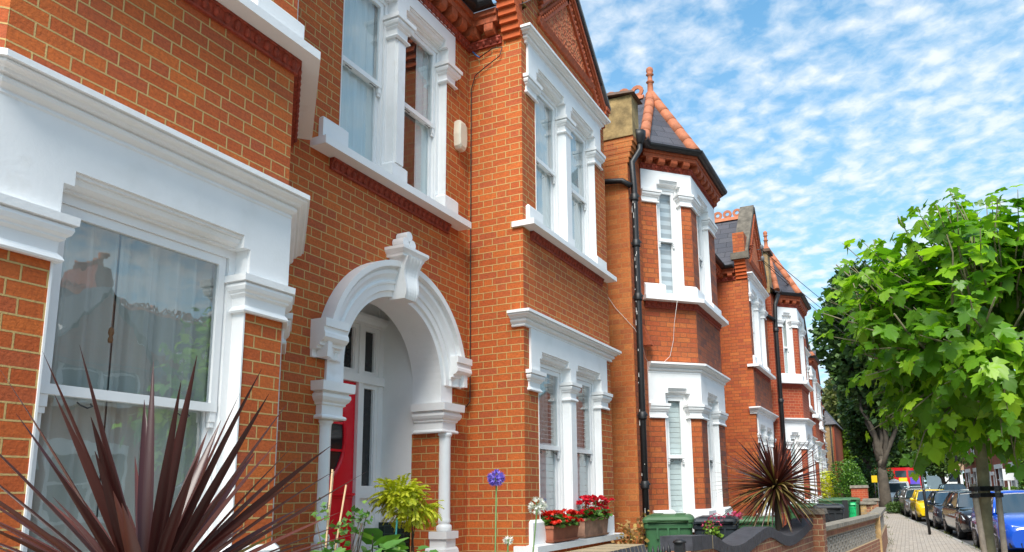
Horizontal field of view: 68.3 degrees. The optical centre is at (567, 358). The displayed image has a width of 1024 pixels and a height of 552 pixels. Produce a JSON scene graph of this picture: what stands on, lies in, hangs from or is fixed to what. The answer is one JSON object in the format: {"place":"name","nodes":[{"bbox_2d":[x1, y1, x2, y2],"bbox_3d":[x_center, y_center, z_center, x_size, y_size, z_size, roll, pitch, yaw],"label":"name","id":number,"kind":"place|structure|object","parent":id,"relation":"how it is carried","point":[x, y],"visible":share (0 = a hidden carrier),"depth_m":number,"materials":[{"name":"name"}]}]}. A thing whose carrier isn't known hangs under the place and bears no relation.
{"place":"outdoors","nodes":[
{"label":"outdoors","id":0,"kind":"place"},
{"bbox_2d":[492,0,1023,487],"label":"sky","id":1,"kind":"structure","parent":0,"point":[832,119],"materials":[{"name":"blue"}]},
{"bbox_2d":[820,389,828,488],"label":"terraced house","id":2,"kind":"structure","parent":0,"point":[822,407],"depth_m":47.33,"materials":[{"name":"brick"}]},
{"bbox_2d":[823,406,830,495],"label":"terraced house","id":3,"kind":"structure","parent":0,"point":[824,410],"depth_m":56.73,"materials":[{"name":"brick"}]},
{"bbox_2d":[824,411,844,494],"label":"end house","id":4,"kind":"structure","parent":0,"point":[834,430],"depth_m":66.30,"materials":[{"name":"brick"}]},
{"bbox_2d":[850,485,868,500],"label":"brick pier","id":5,"kind":"structure","parent":0,"point":[860,492],"depth_m":27.56,"materials":[{"name":"brick"}]},
{"bbox_2d":[884,511,979,551],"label":"pavement","id":6,"kind":"structure","parent":0,"point":[910,536],"depth_m":22.02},
{"bbox_2d":[568,544,646,551],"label":"garden wall","id":7,"kind":"structure","parent":6,"relation":"on","point":[622,548],"depth_m":4.83,"materials":[{"name":"brick"}]},
{"bbox_2d":[646,539,685,551],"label":"iron gate","id":8,"kind":"structure","parent":6,"relation":"on","point":[679,545],"depth_m":5.76,"materials":[{"name":"black metal"}]},
{"bbox_2d":[660,518,813,551],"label":"garden wall","id":9,"kind":"structure","parent":6,"relation":"on","point":[785,538],"depth_m":7.82,"materials":[{"name":"brick"}]},
{"bbox_2d":[795,508,827,551],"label":"brick pier","id":10,"kind":"structure","parent":6,"relation":"on","point":[820,540],"depth_m":10.42,"materials":[{"name":"brick"}]},
{"bbox_2d":[821,373,844,428],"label":"tree","id":11,"kind":"object","parent":6,"relation":"on","point":[829,399],"visible":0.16,"depth_m":84.17,"materials":[{"name":"green plant"}]},
{"bbox_2d":[842,430,862,461],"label":"tree","id":12,"kind":"object","parent":6,"relation":"on","point":[847,454],"visible":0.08,"depth_m":73.28,"materials":[{"name":"green plant"}]},
{"bbox_2d":[808,258,898,506],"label":"tree","id":13,"kind":"object","parent":6,"relation":"on","point":[843,368],"visible":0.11,"depth_m":50.99,"materials":[{"name":"green plant"}]},
{"bbox_2d":[826,507,887,551],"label":"block wall","id":14,"kind":"structure","parent":6,"relation":"on","point":[854,534],"depth_m":13.52,"materials":[{"name":"concrete"}]},
{"bbox_2d":[835,390,904,497],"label":"tree","id":15,"kind":"object","parent":6,"relation":"on","point":[855,426],"visible":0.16,"depth_m":60.20,"materials":[{"name":"green plant"}]},
{"bbox_2d":[862,498,879,512],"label":"brick pier","id":16,"kind":"structure","parent":6,"relation":"on","point":[868,507],"depth_m":22.66,"materials":[{"name":"stone"}]},
{"bbox_2d":[867,512,882,551],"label":"brick pier","id":17,"kind":"structure","parent":6,"relation":"on","point":[878,533],"depth_m":15.58,"materials":[{"name":"brick"}]},
{"bbox_2d":[885,501,901,513],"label":"bush","id":18,"kind":"object","parent":6,"relation":"on","point":[894,507],"visible":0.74,"depth_m":44.83,"materials":[{"name":"green plant"}]},
{"bbox_2d":[812,184,1023,551],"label":"plane tree","id":19,"kind":"object","parent":6,"relation":"on","point":[943,342],"visible":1,"depth_m":6.26,"materials":[{"name":"green plant"}]},
{"bbox_2d":[968,486,1003,497],"bbox_3d":[3.550,1.127,6.360,0.230,0.092,0.459,-8,-13,35],"label":"tree tie","id":20,"kind":"object","parent":19,"relation":"attached to","point":[983,488],"visible":0.96,"depth_m":6.26,"materials":[{"name":"black plastic"}]},
{"bbox_2d":[920,475,930,534],"bbox_3d":[11.558,4.511,24.414,0.203,2.362,0.153,5,-12,-30],"label":"sign post","id":21,"kind":"object","parent":6,"relation":"on","point":[925,505],"visible":0.79,"depth_m":24.34,"materials":[{"name":"black metal"}]},
{"bbox_2d":[883,513,980,549],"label":"weeds","id":22,"kind":"object","parent":6,"relation":"on","point":[917,522],"visible":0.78,"depth_m":23.73,"materials":[{"name":"green plant"}]},
{"bbox_2d":[970,484,986,551],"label":"tree stake","id":23,"kind":"object","parent":6,"relation":"on","point":[980,528],"visible":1,"depth_m":6.17,"materials":[{"name":"brown wood"}]},
{"bbox_2d":[995,491,1007,551],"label":"tree stake","id":24,"kind":"object","parent":6,"relation":"on","point":[1001,525],"visible":1,"depth_m":6.22,"materials":[{"name":"brown wood"}]},
{"bbox_2d":[878,501,1023,551],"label":"road","id":25,"kind":"structure","parent":0,"point":[969,540],"depth_m":25.62,"materials":[{"name":"grey asphalt"}]},
{"bbox_2d":[878,479,909,502],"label":"white van","id":26,"kind":"object","parent":25,"relation":"on","point":[895,485],"visible":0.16,"depth_m":58.95,"materials":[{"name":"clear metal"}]},
{"bbox_2d":[893,489,902,501],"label":"parked car","id":27,"kind":"object","parent":25,"relation":"on","point":[897,495],"visible":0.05,"depth_m":49.92,"materials":[{"name":"black paint"}]},
{"bbox_2d":[875,467,921,491],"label":"red bus","id":28,"kind":"object","parent":25,"relation":"on","point":[902,474],"visible":0.2,"depth_m":100.04,"materials":[{"name":"red metal"}]},
{"bbox_2d":[899,486,930,516],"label":"parked car","id":29,"kind":"object","parent":25,"relation":"on","point":[905,496],"visible":0.46,"depth_m":42.89,"materials":[{"name":"grey paint"}]},
{"bbox_2d":[910,489,941,521],"bbox_3d":[17.824,7.176,36.891,2.040,1.510,3.952,-5,-11,19],"label":"parked car","id":30,"kind":"object","parent":25,"relation":"on","point":[917,509],"visible":0.45,"depth_m":36.54,"materials":[{"name":"yellow paint"}]},
{"bbox_2d":[897,513,980,551],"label":"kerb","id":31,"kind":"structure","parent":25,"relation":"on","point":[967,544],"depth_m":23.04,"materials":[{"name":"concrete"}]},
{"bbox_2d":[925,490,968,528],"bbox_3d":[15.417,6.006,30.072,2.120,1.480,4.352,-5,-11,19],"label":"parked car","id":32,"kind":"object","parent":25,"relation":"on","point":[935,500],"visible":0.29,"depth_m":29.74,"materials":[{"name":"grey paint"}]},
{"bbox_2d":[938,484,966,489],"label":"parked car","id":33,"kind":"object","parent":25,"relation":"on","point":[951,486],"visible":0.06,"depth_m":57.74,"materials":[{"name":"grey paint"}]},
{"bbox_2d":[942,491,977,538],"bbox_3d":[13.439,5.042,24.467,2.200,1.460,4.952,-5,-11,19],"label":"parked car","id":34,"kind":"object","parent":25,"relation":"on","point":[957,507],"visible":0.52,"depth_m":24.07,"materials":[{"name":"black paint"}]},
{"bbox_2d":[971,490,1023,551],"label":"parked car","id":35,"kind":"object","parent":25,"relation":"on","point":[1013,505],"visible":0.62,"depth_m":16.92,"materials":[{"name":"blue paint"}]},
{"bbox_2d":[955,456,960,483],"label":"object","id":36,"kind":"object","parent":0,"point":[958,477],"visible":0.05,"depth_m":68.61,"materials":[{"name":"white metal"}]},
{"label":"garden ground","id":37,"kind":"structure","parent":0,"visible":0},
{"bbox_2d":[0,348,366,551],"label":"cordyline","id":38,"kind":"object","parent":37,"relation":"on","point":[180,528],"visible":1,"depth_m":2.24,"materials":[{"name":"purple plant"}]},
{"bbox_2d":[0,0,623,551],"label":"terraced house","id":39,"kind":"structure","parent":37,"relation":"on","point":[234,196],"depth_m":5.93,"materials":[{"name":"brick"}]},
{"bbox_2d":[23,192,235,551],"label":"window","id":40,"kind":"structure","parent":39,"relation":"in","point":[129,292],"depth_m":3.88,"materials":[{"name":"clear glass"}]},
{"bbox_2d":[328,380,355,549],"bbox_3d":[-2.257,1.457,6.831,0.095,2.607,0.874,-6,-11,23],"label":"door","id":41,"kind":"structure","parent":39,"relation":"in","point":[342,432],"depth_m":7.16,"materials":[{"name":"red wood"}]},
{"bbox_2d":[340,0,388,167],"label":"window","id":42,"kind":"structure","parent":39,"relation":"in","point":[363,114],"depth_m":7.14,"materials":[{"name":"clear glass"}]},
{"bbox_2d":[372,8,439,199],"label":"window","id":43,"kind":"structure","parent":39,"relation":"in","point":[421,110],"depth_m":8.07,"materials":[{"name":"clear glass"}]},
{"bbox_2d":[454,120,466,151],"bbox_3d":[-1.179,-2.445,8.281,0.080,0.337,0.173,-6,-11,23],"label":"alarm box","id":44,"kind":"object","parent":39,"relation":"attached to","point":[460,136],"visible":1,"depth_m":8.23,"materials":[{"name":"beige plastic"}]},
{"bbox_2d":[465,47,501,406],"bbox_3d":[-0.960,-1.508,8.206,0.503,4.091,0.204,0,-10,-5],"label":"cable","id":45,"kind":"object","parent":39,"relation":"attached to","point":[470,207],"visible":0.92,"depth_m":8.33,"materials":[{"name":"black plastic"}]},
{"bbox_2d":[536,90,559,234],"bbox_3d":[-0.328,-2.290,8.948,0.146,1.900,0.812,-6,-11,23],"label":"window","id":46,"kind":"structure","parent":39,"relation":"in","point":[547,168],"depth_m":9.18,"materials":[{"name":"white glass"}]},
{"bbox_2d":[539,362,564,515],"bbox_3d":[-0.293,1.031,8.362,0.210,1.935,0.813,-6,-11,23],"label":"window","id":47,"kind":"structure","parent":39,"relation":"in","point":[551,483],"depth_m":8.60,"materials":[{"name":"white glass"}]},
{"bbox_2d":[541,508,583,542],"bbox_3d":[-0.069,1.776,8.064,0.320,0.350,0.793,-6,-12,27],"label":"geranium trough","id":48,"kind":"object","parent":39,"relation":"on","point":[561,526],"visible":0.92,"depth_m":7.91,"materials":[{"name":"red plant"}]},
{"bbox_2d":[548,109,589,256],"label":"window","id":49,"kind":"structure","parent":39,"relation":"in","point":[579,166],"depth_m":10.08,"materials":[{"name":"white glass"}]},
{"bbox_2d":[547,375,595,509],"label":"window","id":50,"kind":"structure","parent":39,"relation":"in","point":[585,444],"depth_m":9.50,"materials":[{"name":"white glass"}]},
{"bbox_2d":[575,494,614,537],"bbox_3d":[0.289,1.847,8.877,0.375,0.485,0.942,-6,-11,23],"label":"geranium trough","id":51,"kind":"object","parent":39,"relation":"on","point":[596,515],"visible":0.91,"depth_m":8.77,"materials":[{"name":"red plant"}]},
{"bbox_2d":[325,469,332,547],"bbox_3d":[-1.385,1.460,4.194,0.011,1.671,0.130,-6,-11,23],"label":"bamboo cane","id":52,"kind":"object","parent":37,"relation":"on","point":[329,506],"visible":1,"depth_m":4.34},
{"bbox_2d":[334,485,346,550],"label":"bamboo cane","id":53,"kind":"object","parent":37,"relation":"on","point":[340,516],"visible":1,"depth_m":4.40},
{"bbox_2d":[311,497,372,551],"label":"climbing plant","id":54,"kind":"object","parent":37,"relation":"on","point":[353,529],"visible":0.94,"depth_m":4.42,"materials":[{"name":"green plant"}]},
{"bbox_2d":[310,547,382,551],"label":"hydrangea","id":55,"kind":"object","parent":37,"relation":"on","point":[325,549],"visible":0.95,"depth_m":4.15,"materials":[{"name":"green plant"}]},
{"bbox_2d":[344,528,437,551],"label":"hydrangea","id":56,"kind":"object","parent":37,"relation":"on","point":[390,543],"visible":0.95,"depth_m":4.62,"materials":[{"name":"green plant"}]},
{"bbox_2d":[366,473,443,551],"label":"shrub","id":57,"kind":"object","parent":37,"relation":"on","point":[404,503],"visible":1,"depth_m":6.12,"materials":[{"name":"green plant"}]},
{"bbox_2d":[487,469,504,551],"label":"agapanthus","id":58,"kind":"object","parent":37,"relation":"on","point":[492,477],"visible":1,"depth_m":5.63,"materials":[{"name":"purple plant"}]},
{"bbox_2d":[503,535,513,551],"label":"agapanthus","id":59,"kind":"object","parent":37,"relation":"on","point":[507,540],"visible":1,"depth_m":5.69,"materials":[{"name":"white plant"}]},
{"bbox_2d":[528,497,547,551],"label":"agapanthus","id":60,"kind":"object","parent":37,"relation":"on","point":[536,508],"visible":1,"depth_m":6.40,"materials":[{"name":"white plant"}]},
{"bbox_2d":[611,510,651,546],"bbox_3d":[0.792,2.493,9.067,0.422,1.297,0.922,-8,-12,33],"label":"withered shrub","id":61,"kind":"object","parent":37,"relation":"on","point":[640,538],"visible":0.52,"depth_m":9.09,"materials":[{"name":"brown plant"}]},
{"bbox_2d":[642,513,693,551],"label":"wheelie bin","id":62,"kind":"object","parent":37,"relation":"on","point":[656,526],"visible":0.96,"depth_m":9.06,"materials":[{"name":"green plastic"}]},
{"bbox_2d":[603,67,778,547],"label":"terraced house","id":63,"kind":"structure","parent":37,"relation":"on","point":[692,407],"depth_m":11.51,"materials":[{"name":"brick"}]},
{"bbox_2d":[608,297,677,362],"bbox_3d":[1.051,-0.606,10.932,1.342,1.364,0.436,3,-11,-21],"label":"cable","id":64,"kind":"object","parent":63,"relation":"attached to","point":[635,330],"visible":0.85,"depth_m":11.11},
{"bbox_2d":[642,325,653,346],"bbox_3d":[1.173,-0.334,11.049,0.130,0.300,0.150,-6,-11,23],"label":"vent hood","id":65,"kind":"object","parent":63,"relation":"attached to","point":[647,341],"visible":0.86,"depth_m":10.99,"materials":[{"name":"ceramic"}]},
{"bbox_2d":[657,187,680,296],"bbox_3d":[1.527,-1.782,11.734,0.385,1.820,0.374,-5,-11,22],"label":"window","id":66,"kind":"structure","parent":63,"relation":"in","point":[668,238],"depth_m":11.76,"materials":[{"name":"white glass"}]},
{"bbox_2d":[665,394,690,513],"bbox_3d":[1.591,1.496,11.142,0.407,1.935,0.130,3,-11,-21],"label":"window","id":67,"kind":"structure","parent":63,"relation":"in","point":[677,441],"depth_m":11.17,"materials":[{"name":"white glass"}]},
{"bbox_2d":[669,401,716,515],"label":"window","id":68,"kind":"structure","parent":63,"relation":"in","point":[710,423],"depth_m":12.12,"materials":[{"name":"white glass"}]},
{"bbox_2d":[697,210,705,299],"bbox_3d":[2.125,-1.661,12.474,0.130,1.820,0.752,-6,-11,23],"label":"window","id":69,"kind":"structure","parent":63,"relation":"in","point":[699,225],"depth_m":12.73,"materials":[{"name":"white glass"}]},
{"bbox_2d":[752,300,756,356],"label":"window","id":70,"kind":"structure","parent":63,"relation":"in","point":[752,300],"depth_m":18.59,"materials":[{"name":"white glass"}]},
{"bbox_2d":[759,308,763,366],"bbox_3d":[4.819,-0.507,19.147,0.130,1.820,0.787,-6,-11,23],"label":"window","id":71,"kind":"structure","parent":63,"relation":"in","point":[759,308],"depth_m":19.45,"materials":[{"name":"white glass"}]},
{"bbox_2d":[762,250,851,323],"bbox_3d":[21.384,0.123,45.243,0.024,3.003,61.740,-7,-12,31],"label":"overhead wire","id":72,"kind":"object","parent":63,"relation":"attached to","point":[797,279],"visible":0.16,"depth_m":21.79,"materials":[{"name":"black plastic"}]},
{"bbox_2d":[764,261,853,333],"bbox_3d":[21.394,0.683,45.142,0.024,2.541,61.740,-7,-12,31],"label":"overhead wire","id":73,"kind":"object","parent":63,"relation":"attached to","point":[804,294],"visible":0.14,"depth_m":22.42,"materials":[{"name":"black plastic"}]},
{"bbox_2d":[763,262,874,358],"bbox_3d":[21.043,1.214,45.221,0.024,1.944,61.611,-7,-12,31],"label":"overhead wire","id":74,"kind":"object","parent":63,"relation":"attached to","point":[809,303],"visible":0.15,"depth_m":22.07,"materials":[{"name":"black plastic"}]},
{"bbox_2d":[693,515,739,539],"bbox_3d":[2.063,2.758,10.338,0.664,1.168,0.876,-4,-11,14],"label":"wheelie bin","id":75,"kind":"object","parent":37,"relation":"on","point":[727,523],"visible":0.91,"depth_m":10.05,"materials":[{"name":"black plastic"}]},
{"bbox_2d":[727,511,742,527],"bbox_3d":[2.398,2.809,10.780,0.281,1.221,0.810,-6,-11,23],"label":"fuchsia","id":76,"kind":"object","parent":37,"relation":"on","point":[738,514],"visible":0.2,"depth_m":10.82,"materials":[{"name":"pink plant"}]},
{"bbox_2d":[739,516,775,528],"bbox_3d":[3.009,3.060,11.914,0.664,1.098,0.876,-4,-11,17],"label":"wheelie bin","id":77,"kind":"object","parent":37,"relation":"on","point":[765,524],"visible":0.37,"depth_m":11.62,"materials":[{"name":"green plastic"}]},
{"bbox_2d":[713,432,842,535],"bbox_3d":[2.780,2.089,9.937,1.736,2.316,1.718,-6,-11,23],"label":"cordyline","id":78,"kind":"object","parent":37,"relation":"on","point":[776,481],"visible":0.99,"depth_m":9.86,"materials":[{"name":"brown plant"}]},
{"bbox_2d":[755,493,818,526],"bbox_3d":[4.641,3.575,15.854,1.322,1.422,0.042,-4,-11,13],"label":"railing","id":79,"kind":"object","parent":37,"relation":"on","point":[795,501],"visible":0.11,"depth_m":15.88,"materials":[{"name":"black metal"}]},
{"bbox_2d":[762,231,819,525],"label":"terraced house","id":80,"kind":"structure","parent":37,"relation":"on","point":[788,307],"depth_m":20.52,"materials":[{"name":"brick"}]},
{"bbox_2d":[782,316,792,380],"bbox_3d":[5.976,-0.252,20.745,0.318,1.840,0.182,3,-11,-21],"label":"window","id":81,"kind":"structure","parent":80,"relation":"in","point":[786,330],"depth_m":20.74,"materials":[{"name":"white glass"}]},
{"bbox_2d":[790,435,801,499],"bbox_3d":[6.046,3.034,20.136,0.319,1.935,0.152,3,-11,-20],"label":"window","id":82,"kind":"structure","parent":80,"relation":"in","point":[792,437],"depth_m":20.24,"materials":[{"name":"white glass"}]},
{"bbox_2d":[788,503,816,518],"bbox_3d":[5.051,3.696,15.991,0.664,1.218,0.876,-5,-11,19],"label":"wheelie bin","id":83,"kind":"object","parent":37,"relation":"on","point":[792,514],"visible":0.16,"depth_m":15.78,"materials":[{"name":"green plastic"}]},
{"bbox_2d":[808,350,827,497],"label":"terraced house","id":84,"kind":"structure","parent":37,"relation":"on","point":[814,362],"depth_m":31.28,"materials":[{"name":"paint"}]},
{"bbox_2d":[812,503,843,522],"bbox_3d":[4.828,3.299,13.828,0.604,1.238,0.876,-5,-11,19],"label":"wheelie bin","id":85,"kind":"object","parent":37,"relation":"on","point":[835,511],"visible":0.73,"depth_m":13.53,"materials":[{"name":"black plastic"}]},
{"bbox_2d":[820,469,840,497],"bbox_3d":[10.561,5.671,30.465,1.122,2.388,1.095,-6,-11,23],"label":"bush","id":86,"kind":"object","parent":37,"relation":"on","point":[825,481],"visible":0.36,"depth_m":30.54,"materials":[{"name":"yellow plant"}]},
{"bbox_2d":[818,498,850,509],"bbox_3d":[7.625,4.635,21.552,0.984,1.248,0.908,-5,-11,21],"label":"wheelie bin","id":87,"kind":"object","parent":37,"relation":"on","point":[838,500],"visible":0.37,"depth_m":21.27,"materials":[{"name":"green plastic"}]},
{"bbox_2d":[842,500,849,518],"bbox_3d":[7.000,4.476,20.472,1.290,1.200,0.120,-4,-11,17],"label":"wheelie bin","id":88,"kind":"object","parent":37,"relation":"on","point":[846,510],"visible":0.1,"depth_m":20.32,"materials":[{"name":"black plastic"}]},
{"bbox_2d":[833,497,860,515],"bbox_3d":[8.440,4.867,22.922,0.984,1.248,0.908,-5,-11,21],"label":"wheelie bin","id":89,"kind":"object","parent":37,"relation":"on","point":[855,499],"visible":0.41,"depth_m":22.51,"materials":[{"name":"green plastic"}]},
{"bbox_2d":[828,459,866,497],"bbox_3d":[11.139,5.339,29.791,1.451,2.694,1.422,-6,-11,23],"label":"bush","id":90,"kind":"object","parent":37,"relation":"on","point":[855,477],"visible":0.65,"depth_m":29.74,"materials":[{"name":"green plant"}]},
{"bbox_2d":[849,502,856,517],"bbox_3d":[8.170,4.687,21.532,0.304,1.118,0.537,-6,-11,23],"label":"wheelie bin","id":91,"kind":"object","parent":37,"relation":"on","point":[853,509],"visible":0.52,"depth_m":21.39,"materials":[{"name":"green plastic"}]},
{"bbox_2d":[841,457,873,497],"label":"bush","id":92,"kind":"object","parent":37,"relation":"on","point":[864,469],"visible":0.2,"depth_m":56.86,"materials":[{"name":"green plant"}]},
{"bbox_2d":[859,501,878,515],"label":"garden wall","id":93,"kind":"structure","parent":37,"relation":"on","point":[862,508],"depth_m":22.65,"materials":[{"name":"brick"}]},
{"bbox_2d":[871,475,876,497],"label":"yellow sign","id":94,"kind":"object","parent":37,"relation":"on","point":[874,479],"visible":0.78,"depth_m":48.98,"materials":[{"name":"orange"}]},
{"label":"ground","id":95,"kind":"structure","parent":0,"visible":0},
{"bbox_2d":[871,462,895,497],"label":"bush","id":96,"kind":"object","parent":95,"relation":"on","point":[874,471],"visible":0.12,"depth_m":94.35,"materials":[{"name":"green plant"}]},
{"bbox_2d":[887,414,965,486],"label":"tree","id":97,"kind":"object","parent":95,"relation":"on","point":[908,450],"visible":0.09,"depth_m":108.21,"materials":[{"name":"green plant"}]},
{"bbox_2d":[945,464,963,483],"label":"pale building","id":98,"kind":"structure","parent":95,"relation":"on","point":[952,480],"depth_m":88.07,"materials":[{"name":"white paint"}]},
{"bbox_2d":[963,448,976,488],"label":"facing house","id":99,"kind":"structure","parent":95,"relation":"on","point":[970,473],"depth_m":75.11,"materials":[{"name":"brick"}]},
{"bbox_2d":[965,469,971,488],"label":"window","id":100,"kind":"structure","parent":99,"relation":"in","point":[967,471],"depth_m":76.52,"materials":[{"name":"white paint"}]},
{"bbox_2d":[988,438,1007,487],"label":"facing house","id":101,"kind":"structure","parent":95,"relation":"on","point":[995,476],"depth_m":62.93,"materials":[{"name":"paint"}]},
{"bbox_2d":[994,464,1004,487],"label":"window","id":102,"kind":"structure","parent":101,"relation":"in","point":[999,467],"depth_m":61.64,"materials":[{"name":"white paint"}]},
{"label":"far pavement","id":103,"kind":"structure","parent":0,"visible":0},
{"bbox_2d":[926,476,941,488],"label":"grey hoarding","id":104,"kind":"object","parent":103,"relation":"on","point":[933,482],"visible":0.29,"depth_m":87.23,"materials":[{"name":"grey"}]},
{"bbox_2d":[911,445,973,483],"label":"tree","id":105,"kind":"object","parent":103,"relation":"on","point":[940,470],"visible":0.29,"depth_m":73.96,"materials":[{"name":"green plant"}]},
{"bbox_2d":[1002,469,1014,489],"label":"sign board","id":106,"kind":"object","parent":103,"relation":"on","point":[1008,476],"visible":0.54,"depth_m":49.88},
{"bbox_2d":[1002,486,1019,489],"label":"bush","id":107,"kind":"object","parent":103,"relation":"on","point":[1011,488],"visible":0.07,"depth_m":51.07,"materials":[{"name":"green plant"}]},
{"bbox_2d":[1006,459,1023,488],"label":"facing house","id":108,"kind":"structure","parent":103,"relation":"on","point":[1015,482],"depth_m":57.11,"materials":[{"name":"brick"}]},
{"bbox_2d":[1009,462,1019,488],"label":"window","id":109,"kind":"structure","parent":108,"relation":"in","point":[1015,482],"depth_m":56.81,"materials":[{"name":"white paint"}]},
{"bbox_2d":[1018,459,1023,489],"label":"bush","id":110,"kind":"object","parent":103,"relation":"on","point":[1021,487],"visible":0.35,"depth_m":46.73,"materials":[{"name":"green plant"}]},
{"bbox_3d":[1.941,3.070,9.723,0.320,0.340,0.320,-6,-11,23],"label":"flower pot","id":111,"kind":"object","parent":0,"visible":0},
{"bbox_2d":[701,513,725,538],"bbox_3d":[1.920,2.654,9.886,0.372,1.224,0.326,2,-11,-16],"label":"fuchsia","id":112,"kind":"object","parent":111,"relation":"in","point":[709,527],"visible":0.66,"depth_m":9.92,"materials":[{"name":"green plant"}]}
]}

